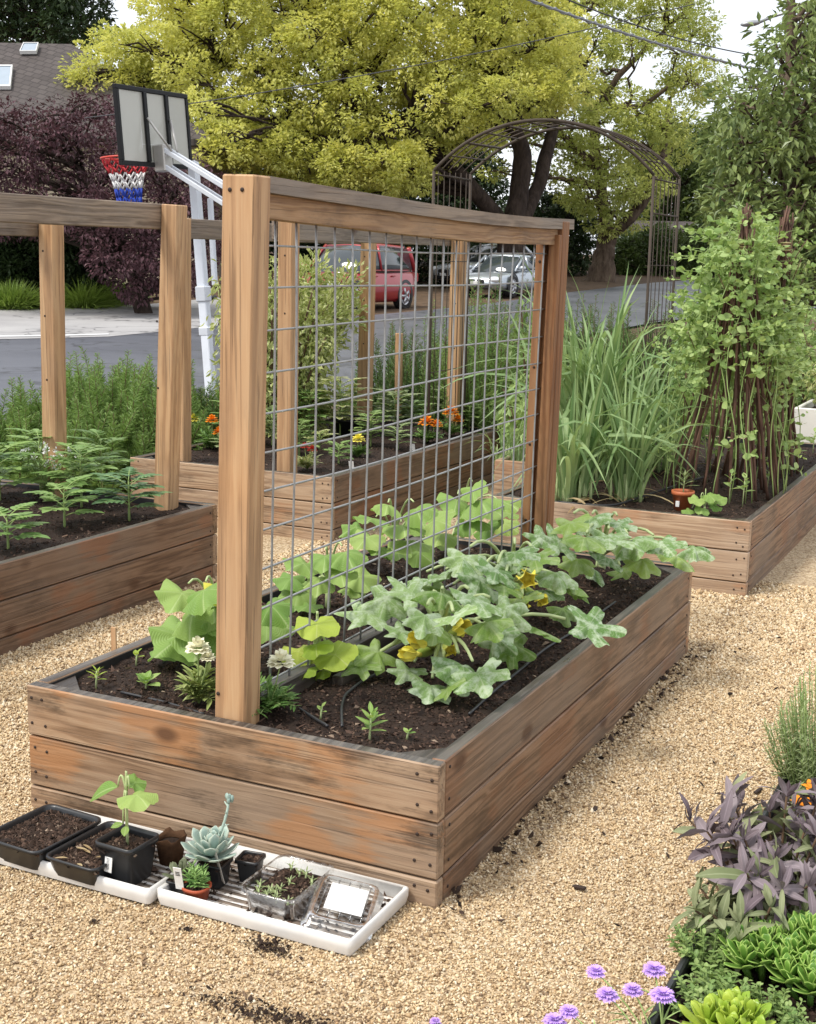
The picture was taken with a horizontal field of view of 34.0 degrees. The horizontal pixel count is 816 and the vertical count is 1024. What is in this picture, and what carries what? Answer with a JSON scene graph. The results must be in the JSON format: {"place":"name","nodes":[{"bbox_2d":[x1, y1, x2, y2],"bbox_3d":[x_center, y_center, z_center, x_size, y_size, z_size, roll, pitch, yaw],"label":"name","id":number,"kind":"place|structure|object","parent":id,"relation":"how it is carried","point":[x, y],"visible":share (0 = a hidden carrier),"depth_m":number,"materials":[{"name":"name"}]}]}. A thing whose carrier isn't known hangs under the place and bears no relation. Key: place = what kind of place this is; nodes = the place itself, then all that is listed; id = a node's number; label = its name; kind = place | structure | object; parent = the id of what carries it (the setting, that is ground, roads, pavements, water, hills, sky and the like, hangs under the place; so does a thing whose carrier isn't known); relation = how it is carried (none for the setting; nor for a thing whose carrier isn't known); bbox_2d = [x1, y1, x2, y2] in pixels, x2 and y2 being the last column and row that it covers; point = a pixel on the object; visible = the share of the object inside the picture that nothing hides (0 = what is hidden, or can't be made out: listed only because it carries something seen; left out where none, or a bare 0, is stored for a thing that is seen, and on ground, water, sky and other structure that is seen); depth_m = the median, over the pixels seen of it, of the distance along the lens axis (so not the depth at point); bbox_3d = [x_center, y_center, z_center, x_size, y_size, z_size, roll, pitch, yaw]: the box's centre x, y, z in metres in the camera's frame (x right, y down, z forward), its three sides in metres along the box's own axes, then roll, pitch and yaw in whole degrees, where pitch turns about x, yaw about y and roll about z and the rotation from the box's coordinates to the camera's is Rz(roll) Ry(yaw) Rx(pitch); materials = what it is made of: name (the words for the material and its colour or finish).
{"place":"outdoors","nodes":[
{"label":"outdoors","id":0,"kind":"place"},
{"bbox_2d":[0,297,220,338],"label":"driveway","id":1,"kind":"structure","parent":0,"point":[118,321],"depth_m":27.09,"materials":[{"name":"concrete"}]},
{"bbox_2d":[0,484,815,1023],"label":"gravel path","id":2,"kind":"structure","parent":0,"point":[796,564],"depth_m":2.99,"materials":[{"name":"gravel"}]},
{"bbox_2d":[0,387,133,493],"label":"rosemary bush","id":3,"kind":"object","parent":2,"relation":"on","point":[95,483],"visible":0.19,"depth_m":7.64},
{"bbox_2d":[0,400,155,493],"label":"rosemary bush","id":4,"kind":"object","parent":2,"relation":"on","point":[137,449],"visible":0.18,"depth_m":7.75,"materials":[{"name":"plant"}]},
{"bbox_2d":[0,809,196,903],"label":"seed tray","id":5,"kind":"object","parent":2,"relation":"on","point":[144,891],"visible":0.14,"depth_m":3.18,"materials":[{"name":"white plastic"}]},
{"bbox_2d":[0,804,100,869],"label":"soil tray","id":6,"kind":"object","parent":5,"relation":"on","point":[31,839],"visible":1,"depth_m":3.34,"materials":[{"name":"black plastic"}]},
{"bbox_2d":[46,821,124,885],"bbox_3d":[-0.751,0.839,3.269,0.170,0.052,0.247,6,12,25],"label":"soil tray","id":7,"kind":"object","parent":5,"relation":"on","point":[78,858],"visible":0.45,"depth_m":3.21,"materials":[{"name":"black plastic"}]},
{"bbox_2d":[95,825,158,884],"bbox_3d":[-0.672,0.829,3.197,0.119,0.103,0.119,6,12,25],"label":"square pot","id":8,"kind":"object","parent":5,"relation":"on","point":[131,862],"visible":0.94,"depth_m":3.17,"materials":[{"name":"black plastic"}]},
{"bbox_2d":[90,771,158,844],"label":"squash seedling","id":9,"kind":"object","parent":8,"relation":"in","point":[140,799],"visible":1,"depth_m":3.16,"materials":[{"name":"green plant"}]},
{"bbox_2d":[156,827,186,866],"bbox_3d":[-0.585,0.828,3.288,0.075,0.074,0.075,6,12,25],"label":"peat pot","id":10,"kind":"object","parent":5,"relation":"on","point":[169,846],"visible":0.86,"depth_m":3.27,"materials":[{"name":"cardboard"}]},
{"bbox_2d":[0,350,207,480],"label":"rosemary bush","id":11,"kind":"object","parent":2,"relation":"on","point":[96,396],"visible":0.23,"depth_m":8.07,"materials":[{"name":"plant"}]},
{"bbox_2d":[2,363,207,451],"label":"rosemary bush","id":12,"kind":"object","parent":2,"relation":"on","point":[193,430],"visible":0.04,"depth_m":8.24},
{"bbox_2d":[0,479,216,654],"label":"raised bed","id":13,"kind":"object","parent":2,"relation":"on","point":[77,571],"visible":0.82,"depth_m":5.60,"materials":[{"name":"brown wood"}]},
{"bbox_2d":[0,441,47,499],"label":"tomato plant","id":14,"kind":"object","parent":13,"relation":"on","point":[9,469],"visible":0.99,"depth_m":6.26,"materials":[{"name":"green plant"}]},
{"bbox_2d":[0,502,49,548],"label":"tomato plant","id":15,"kind":"object","parent":13,"relation":"on","point":[7,526],"visible":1,"depth_m":5.28,"materials":[{"name":"green plant"}]},
{"bbox_2d":[0,223,66,497],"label":"trellis","id":16,"kind":"object","parent":13,"relation":"on","point":[52,309],"visible":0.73,"depth_m":6.28,"materials":[{"name":"wood"}]},
{"bbox_2d":[19,440,83,499],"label":"alyssum plant","id":17,"kind":"object","parent":13,"relation":"on","point":[46,465],"visible":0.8,"depth_m":6.27,"materials":[{"name":"green plant"}]},
{"bbox_2d":[24,474,103,526],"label":"tomato plant","id":18,"kind":"object","parent":13,"relation":"on","point":[65,504],"visible":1,"depth_m":5.73,"materials":[{"name":"green plant"}]},
{"bbox_2d":[32,442,121,507],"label":"tomato plant","id":19,"kind":"object","parent":13,"relation":"on","point":[66,463],"visible":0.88,"depth_m":6.16,"materials":[{"name":"green plant"}]},
{"bbox_2d":[0,192,186,510],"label":"trellis","id":20,"kind":"object","parent":13,"relation":"on","point":[169,221],"visible":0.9,"depth_m":5.92,"materials":[{"name":"wood"}]},
{"bbox_2d":[66,429,143,487],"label":"tomato plant","id":21,"kind":"object","parent":13,"relation":"on","point":[112,453],"visible":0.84,"depth_m":6.53,"materials":[{"name":"green plant"}]},
{"bbox_2d":[86,467,172,520],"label":"tomato plant","id":22,"kind":"object","parent":13,"relation":"on","point":[115,477],"visible":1,"depth_m":5.88,"materials":[{"name":"green plant"}]},
{"bbox_2d":[19,346,219,442],"bbox_3d":[-1.754,-0.644,8.809,1.316,0.898,1.419,6,12,25],"label":"rosemary bush","id":23,"kind":"object","parent":2,"relation":"on","point":[195,406],"visible":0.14,"depth_m":8.57,"materials":[{"name":"plant"}]},
{"bbox_2d":[89,918,333,1023],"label":"spilt soil","id":24,"kind":"structure","parent":2,"relation":"on","point":[261,944],"depth_m":2.70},
{"bbox_2d":[200,255,346,438],"bbox_3d":[-0.906,-0.973,8.887,0.957,1.568,0.944,0,11,-7],"label":"variegated shrub","id":25,"kind":"object","parent":2,"relation":"on","point":[305,358],"visible":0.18,"depth_m":8.72,"materials":[{"name":"green plant"}]},
{"bbox_2d":[157,843,408,955],"bbox_3d":[-0.292,0.899,3.123,0.518,0.043,0.292,6,12,25],"label":"seed tray","id":26,"kind":"object","parent":2,"relation":"on","point":[227,902],"visible":0.46,"depth_m":3.05,"materials":[{"name":"white plastic"}]},
{"bbox_2d":[197,857,233,888],"bbox_3d":[-0.462,0.857,3.181,0.074,0.062,0.069,5,12,19],"label":"square pot","id":27,"kind":"object","parent":26,"relation":"on","point":[213,869],"visible":0.58,"depth_m":3.16,"materials":[{"name":"black plastic"}]},
{"bbox_2d":[181,793,238,862],"bbox_3d":[-0.469,0.746,3.150,0.129,0.164,0.129,-5,13,-30],"label":"echeveria","id":28,"kind":"object","parent":27,"relation":"in","point":[205,844],"visible":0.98,"depth_m":3.15,"materials":[{"name":"green plant"}]},
{"bbox_2d":[235,850,265,883],"bbox_3d":[-0.379,0.856,3.206,0.061,0.058,0.063,4,11,17],"label":"square pot","id":29,"kind":"object","parent":26,"relation":"on","point":[249,863],"visible":1,"depth_m":3.19,"materials":[{"name":"black plastic"}]},
{"bbox_2d":[239,854,333,919],"bbox_3d":[-0.281,0.876,3.103,0.153,0.059,0.208,6,12,25],"label":"clear plastic box","id":30,"kind":"object","parent":26,"relation":"on","point":[301,890],"visible":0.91,"depth_m":3.06,"materials":[{"name":"plastic"}]},
{"bbox_2d":[300,874,383,940],"bbox_3d":[-0.149,0.899,3.047,0.163,0.071,0.200,3,11,8],"label":"plastic lid","id":31,"kind":"object","parent":26,"relation":"on","point":[340,898],"visible":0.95,"depth_m":3.04,"materials":[{"name":"plastic"}]},
{"bbox_2d":[130,417,502,541],"bbox_3d":[-0.464,-0.232,8.365,1.308,0.430,2.414,6,12,25],"label":"raised bed","id":32,"kind":"object","parent":2,"relation":"on","point":[198,476],"visible":0.38,"depth_m":7.52,"materials":[{"name":"brown wood"}]},
{"bbox_2d":[180,218,376,461],"bbox_3d":[-0.789,-0.979,8.406,0.126,1.640,2.304,6,12,25],"label":"trellis","id":33,"kind":"object","parent":32,"relation":"on","point":[204,229],"visible":0.34,"depth_m":7.62,"materials":[{"name":"wood"}]},
{"bbox_2d":[308,375,372,435],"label":"bedding plant","id":34,"kind":"object","parent":32,"relation":"on","point":[346,410],"visible":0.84,"depth_m":8.70,"materials":[{"name":"green plant"}]},
{"bbox_2d":[272,221,466,472],"bbox_3d":[-0.173,-0.911,8.115,0.126,1.640,2.304,6,12,25],"label":"trellis","id":35,"kind":"object","parent":32,"relation":"on","point":[286,347],"visible":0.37,"depth_m":7.16,"materials":[{"name":"wood"}]},
{"bbox_2d":[277,248,368,386],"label":"variegated shrub","id":36,"kind":"object","parent":2,"relation":"on","point":[343,304],"visible":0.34,"depth_m":9.03,"materials":[{"name":"green plant"}]},
{"bbox_2d":[27,534,692,908],"bbox_3d":[0.034,0.540,4.400,1.226,0.434,2.362,6,12,25],"label":"raised bed","id":37,"kind":"object","parent":2,"relation":"on","point":[438,805],"visible":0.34,"depth_m":3.46,"materials":[{"name":"brown wood"}]},
{"bbox_2d":[174,636,215,709],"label":"plant","id":38,"kind":"object","parent":37,"relation":"on","point":[200,686],"visible":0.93,"depth_m":3.48,"materials":[{"name":"green plant"}]},
{"bbox_2d":[147,575,294,666],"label":"squash plant","id":39,"kind":"object","parent":37,"relation":"on","point":[172,636],"visible":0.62,"depth_m":3.65,"materials":[{"name":"green plant"}]},
{"bbox_2d":[252,648,300,717],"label":"flowering plant","id":40,"kind":"object","parent":37,"relation":"on","point":[277,697],"visible":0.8,"depth_m":3.43,"materials":[{"name":"green plant"}]},
{"bbox_2d":[281,611,358,679],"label":"squash plant","id":41,"kind":"object","parent":37,"relation":"on","point":[328,656],"visible":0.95,"depth_m":3.66,"materials":[{"name":"green plant"}]},
{"bbox_2d":[268,542,381,612],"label":"squash plant","id":42,"kind":"object","parent":37,"relation":"on","point":[301,568],"visible":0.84,"depth_m":4.34,"materials":[{"name":"green plant"}]},
{"bbox_2d":[215,174,573,723],"bbox_3d":[0.089,-0.166,4.271,0.159,1.642,2.320,6,12,25],"label":"trellis","id":43,"kind":"object","parent":37,"relation":"on","point":[253,206],"visible":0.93,"depth_m":3.56,"materials":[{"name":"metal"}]},
{"bbox_2d":[339,498,455,567],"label":"squash plant","id":44,"kind":"object","parent":37,"relation":"on","point":[356,542],"visible":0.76,"depth_m":4.85,"materials":[{"name":"green plant"}]},
{"bbox_2d":[422,478,520,550],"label":"squash plant","id":45,"kind":"object","parent":37,"relation":"on","point":[439,541],"visible":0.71,"depth_m":5.06,"materials":[{"name":"green plant"}]},
{"bbox_2d":[334,576,626,704],"bbox_3d":[0.151,0.319,3.834,0.670,0.326,0.802,10,14,38],"label":"zucchini plant","id":46,"kind":"object","parent":37,"relation":"on","point":[496,632],"visible":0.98,"depth_m":3.71,"materials":[{"name":"green plant"}]},
{"bbox_2d":[407,537,588,627],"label":"zucchini plant","id":47,"kind":"object","parent":37,"relation":"on","point":[508,570],"visible":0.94,"depth_m":4.15,"materials":[{"name":"green plant"}]},
{"bbox_2d":[522,508,714,586],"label":"zucchini plant","id":48,"kind":"object","parent":37,"relation":"on","point":[598,544],"visible":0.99,"depth_m":4.57,"materials":[{"name":"green plant"}]},
{"bbox_2d":[406,301,529,449],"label":"rosemary bush","id":49,"kind":"object","parent":2,"relation":"on","point":[479,392],"visible":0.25,"depth_m":9.43,"materials":[{"name":"plant"}]},
{"bbox_2d":[494,451,559,494],"bbox_3d":[0.758,-0.097,7.474,0.420,0.420,0.450,6,12,25],"label":"planter box","id":50,"kind":"object","parent":2,"relation":"on","point":[508,464],"visible":0.09,"depth_m":7.31,"materials":[{"name":"brown wood"}]},
{"bbox_2d":[485,297,570,439],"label":"leafy bush","id":51,"kind":"object","parent":2,"relation":"on","point":[511,350],"visible":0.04,"depth_m":8.91,"materials":[{"name":"green plant"}]},
{"bbox_2d":[427,118,680,441],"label":"garden arch","id":52,"kind":"structure","parent":2,"relation":"on","point":[566,124],"depth_m":8.53,"materials":[{"name":"metal"}]},
{"bbox_2d":[387,608,811,975],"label":"mulch fragments","id":53,"kind":"object","parent":2,"relation":"on","point":[496,849],"visible":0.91,"depth_m":3.82,"materials":[{"name":"wood"}]},
{"bbox_2d":[490,433,815,595],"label":"raised bed","id":54,"kind":"object","parent":2,"relation":"on","point":[749,545],"visible":0.29,"depth_m":6.41,"materials":[{"name":"brown wood"}]},
{"bbox_2d":[435,256,688,461],"bbox_3d":[1.039,-0.808,7.430,1.525,1.262,1.715,6,12,25],"label":"leek clump","id":55,"kind":"object","parent":54,"relation":"on","point":[600,347],"visible":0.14,"depth_m":7.32,"materials":[{"name":"green plant"}]},
{"bbox_2d":[479,346,678,513],"bbox_3d":[0.767,-0.419,6.460,1.064,0.867,0.968,6,12,25],"label":"leek clump","id":56,"kind":"object","parent":54,"relation":"on","point":[568,488],"visible":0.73,"depth_m":6.47,"materials":[{"name":"green plant"}]},
{"bbox_2d":[485,263,721,482],"bbox_3d":[1.105,-0.756,7.190,1.409,1.288,1.442,2,11,6],"label":"leek clump","id":57,"kind":"object","parent":54,"relation":"on","point":[618,369],"visible":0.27,"depth_m":7.12,"materials":[{"name":"green plant"}]},
{"bbox_2d":[559,351,747,505],"bbox_3d":[1.172,-0.396,6.509,0.950,0.808,0.871,3,11,11],"label":"leek clump","id":58,"kind":"object","parent":54,"relation":"on","point":[627,483],"visible":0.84,"depth_m":6.55,"materials":[{"name":"green plant"}]},
{"bbox_2d":[601,310,727,476],"bbox_3d":[1.448,-0.671,7.505,0.991,0.981,1.047,-9,15,-44],"label":"leek clump","id":59,"kind":"object","parent":54,"relation":"on","point":[658,466],"visible":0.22,"depth_m":7.48,"materials":[{"name":"green plant"}]},
{"bbox_2d":[667,203,779,500],"bbox_3d":[1.646,-0.801,6.795,0.562,1.500,0.559,0,11,-6],"label":"bean wigwam","id":60,"kind":"object","parent":54,"relation":"on","point":[760,402],"visible":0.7,"depth_m":6.69,"materials":[{"name":"brown wood"}]},
{"bbox_2d":[646,183,815,503],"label":"pea plant","id":61,"kind":"object","parent":54,"relation":"on","point":[710,297],"visible":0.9,"depth_m":6.64,"materials":[{"name":"green plant"}]},
{"bbox_2d":[665,216,814,477],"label":"pea plant","id":62,"kind":"object","parent":54,"relation":"on","point":[800,435],"visible":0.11,"depth_m":7.37,"materials":[{"name":"green plant"}]},
{"bbox_2d":[690,198,815,476],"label":"pea plant","id":63,"kind":"object","parent":54,"relation":"on","point":[799,295],"visible":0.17,"depth_m":7.34,"materials":[{"name":"green plant"}]},
{"bbox_2d":[711,206,806,478],"bbox_3d":[1.992,-0.936,7.478,0.505,1.520,0.486,6,12,25],"label":"bean wigwam","id":64,"kind":"object","parent":54,"relation":"on","point":[786,225],"visible":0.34,"depth_m":7.39,"materials":[{"name":"brown wood"}]},
{"bbox_2d":[644,773,815,1023],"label":"planter","id":65,"kind":"object","parent":2,"relation":"on","point":[683,967],"visible":0.03,"depth_m":2.66,"materials":[{"name":"black plastic"}]},
{"bbox_2d":[666,918,733,976],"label":"oregano plant","id":66,"kind":"object","parent":65,"relation":"on","point":[718,957],"visible":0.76,"depth_m":2.74,"materials":[{"name":"green plant"}]},
{"bbox_2d":[668,962,752,1022],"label":"oregano plant","id":67,"kind":"object","parent":65,"relation":"on","point":[706,981],"visible":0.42,"depth_m":2.60,"materials":[{"name":"green plant"}]},
{"bbox_2d":[678,986,775,1023],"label":"fleshy succulent","id":68,"kind":"object","parent":65,"relation":"on","point":[734,1005],"visible":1,"depth_m":2.47,"materials":[{"name":"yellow plant"}]},
{"bbox_2d":[668,865,809,971],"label":"sage plant","id":69,"kind":"object","parent":65,"relation":"on","point":[706,905],"visible":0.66,"depth_m":2.78,"materials":[{"name":"green plant"}]},
{"bbox_2d":[671,771,815,923],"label":"sage plant","id":70,"kind":"object","parent":65,"relation":"on","point":[781,860],"visible":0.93,"depth_m":2.93,"materials":[{"name":"purple plant"}]},
{"bbox_2d":[717,916,809,984],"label":"fleshy succulent","id":71,"kind":"object","parent":65,"relation":"in","point":[754,946],"visible":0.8,"depth_m":2.68,"materials":[{"name":"green plant"}]},
{"bbox_2d":[748,981,815,1023],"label":"oregano plant","id":72,"kind":"object","parent":65,"relation":"on","point":[783,1011],"visible":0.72,"depth_m":2.55,"materials":[{"name":"green plant"}]},
{"bbox_2d":[761,661,815,796],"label":"lavender bush","id":73,"kind":"object","parent":65,"relation":"on","point":[800,755],"visible":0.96,"depth_m":3.65,"materials":[{"name":"green plant"}]},
{"bbox_2d":[761,944,815,1007],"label":"fleshy succulent","id":74,"kind":"object","parent":65,"relation":"in","point":[789,973],"visible":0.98,"depth_m":2.61,"materials":[{"name":"green plant"}]},
{"bbox_2d":[770,777,815,879],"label":"sage plant","id":75,"kind":"object","parent":65,"relation":"on","point":[792,816],"visible":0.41,"depth_m":3.12,"materials":[{"name":"purple plant"}]},
{"bbox_2d":[773,910,815,961],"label":"fleshy succulent","id":76,"kind":"object","parent":65,"relation":"in","point":[802,923],"visible":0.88,"depth_m":2.70,"materials":[{"name":"green plant"}]},
{"bbox_2d":[0,280,815,418],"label":"road","id":77,"kind":"structure","parent":0,"point":[19,357],"depth_m":21.97,"materials":[{"name":"asphalt"}]},
{"bbox_2d":[7,0,814,254],"label":"sky","id":78,"kind":"structure","parent":0,"point":[737,12],"materials":[{"name":"white"}]},
{"bbox_2d":[120,252,815,410],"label":"ground","id":79,"kind":"structure","parent":0,"point":[422,296],"depth_m":41.68,"materials":[{"name":"asphalt"}]},
{"bbox_2d":[0,275,39,309],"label":"grass clump","id":80,"kind":"object","parent":79,"relation":"on","point":[15,297],"visible":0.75,"depth_m":30.48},
{"bbox_2d":[0,0,118,57],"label":"background tree","id":81,"kind":"object","parent":79,"relation":"on","point":[39,22],"visible":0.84,"depth_m":58.92,"materials":[{"name":"green plant"}]},
{"bbox_2d":[0,226,120,295],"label":"hedge","id":82,"kind":"object","parent":79,"relation":"on","point":[18,261],"visible":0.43,"depth_m":31.95,"materials":[{"name":"green plant"}]},
{"bbox_2d":[65,275,130,309],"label":"grass clump","id":83,"kind":"object","parent":79,"relation":"on","point":[81,297],"visible":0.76,"depth_m":31.45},
{"bbox_2d":[0,85,224,313],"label":"purple maple tree","id":84,"kind":"object","parent":79,"relation":"on","point":[134,267],"visible":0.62,"depth_m":28.99,"materials":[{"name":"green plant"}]},
{"bbox_2d":[0,42,250,290],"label":"house","id":85,"kind":"structure","parent":79,"relation":"on","point":[28,70],"depth_m":41.71,"materials":[{"name":"paint"}]},
{"bbox_2d":[100,83,222,405],"bbox_3d":[-1.989,-2.275,12.310,1.852,3.177,1.226,6,12,25],"label":"basketball hoop","id":86,"kind":"object","parent":79,"relation":"on","point":[152,127],"visible":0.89,"depth_m":12.26,"materials":[{"name":"white plastic"}]},
{"bbox_2d":[53,0,607,254],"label":"camphor tree","id":87,"kind":"object","parent":79,"relation":"on","point":[336,39],"visible":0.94,"depth_m":41.63,"materials":[{"name":"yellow plant"}]},
{"bbox_2d":[302,244,417,309],"bbox_3d":[-1.400,-5.965,33.635,2.168,1.736,4.182,7,12,28],"label":"parked car","id":88,"kind":"object","parent":79,"relation":"on","point":[393,271],"visible":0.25,"depth_m":33.58,"materials":[{"name":"red paint"}]},
{"bbox_2d":[269,197,478,284],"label":"evergreen shrub","id":89,"kind":"object","parent":79,"relation":"on","point":[424,271],"visible":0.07,"depth_m":46.48,"materials":[{"name":"green plant"}]},
{"bbox_2d":[333,317,495,420],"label":"rosemary bush","id":90,"kind":"object","parent":79,"relation":"on","point":[390,378],"visible":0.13,"depth_m":10.03,"materials":[{"name":"plant"}]},
{"bbox_2d":[401,122,511,249],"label":"background tree","id":91,"kind":"object","parent":79,"relation":"on","point":[489,187],"visible":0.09,"depth_m":66.61,"materials":[{"name":"green plant"}]},
{"bbox_2d":[420,278,530,365],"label":"rosemary bush","id":92,"kind":"object","parent":79,"relation":"on","point":[482,323],"visible":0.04,"depth_m":11.00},
{"bbox_2d":[466,254,535,297],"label":"parked car","id":93,"kind":"object","parent":79,"relation":"on","point":[506,268],"visible":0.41,"depth_m":40.12,"materials":[{"name":"silver metal"}]},
{"bbox_2d":[470,185,598,275],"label":"evergreen shrub","id":94,"kind":"object","parent":79,"relation":"on","point":[579,243],"visible":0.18,"depth_m":56.40,"materials":[{"name":"green plant"}]},
{"bbox_2d":[468,274,603,399],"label":"rosemary bush","id":95,"kind":"object","parent":79,"relation":"on","point":[525,318],"visible":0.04,"depth_m":10.01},
{"bbox_2d":[503,293,650,423],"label":"rosemary bush","id":96,"kind":"object","parent":79,"relation":"on","point":[593,318],"visible":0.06,"depth_m":10.39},
{"bbox_2d":[460,0,736,281],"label":"camphor tree","id":97,"kind":"object","parent":79,"relation":"on","point":[584,161],"visible":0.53,"depth_m":50.48,"materials":[{"name":"green plant"}]},
{"bbox_2d":[603,298,714,426],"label":"rosemary bush","id":98,"kind":"object","parent":79,"relation":"on","point":[649,350],"visible":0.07,"depth_m":10.26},
{"bbox_2d":[620,116,723,221],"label":"background tree","id":99,"kind":"object","parent":79,"relation":"on","point":[688,186],"visible":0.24,"depth_m":78.84,"materials":[{"name":"green plant"}]},
{"bbox_2d":[614,215,733,276],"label":"evergreen shrub","id":100,"kind":"object","parent":79,"relation":"on","point":[631,250],"visible":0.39,"depth_m":58.74,"materials":[{"name":"green plant"}]},
{"bbox_2d":[682,0,815,343],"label":"magnolia tree","id":101,"kind":"object","parent":79,"relation":"on","point":[794,174],"visible":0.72,"depth_m":17.36,"materials":[{"name":"green plant"}]},
{"bbox_2d":[527,0,768,72],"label":"overhead cable","id":102,"kind":"object","parent":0,"point":[619,30],"visible":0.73,"depth_m":23.50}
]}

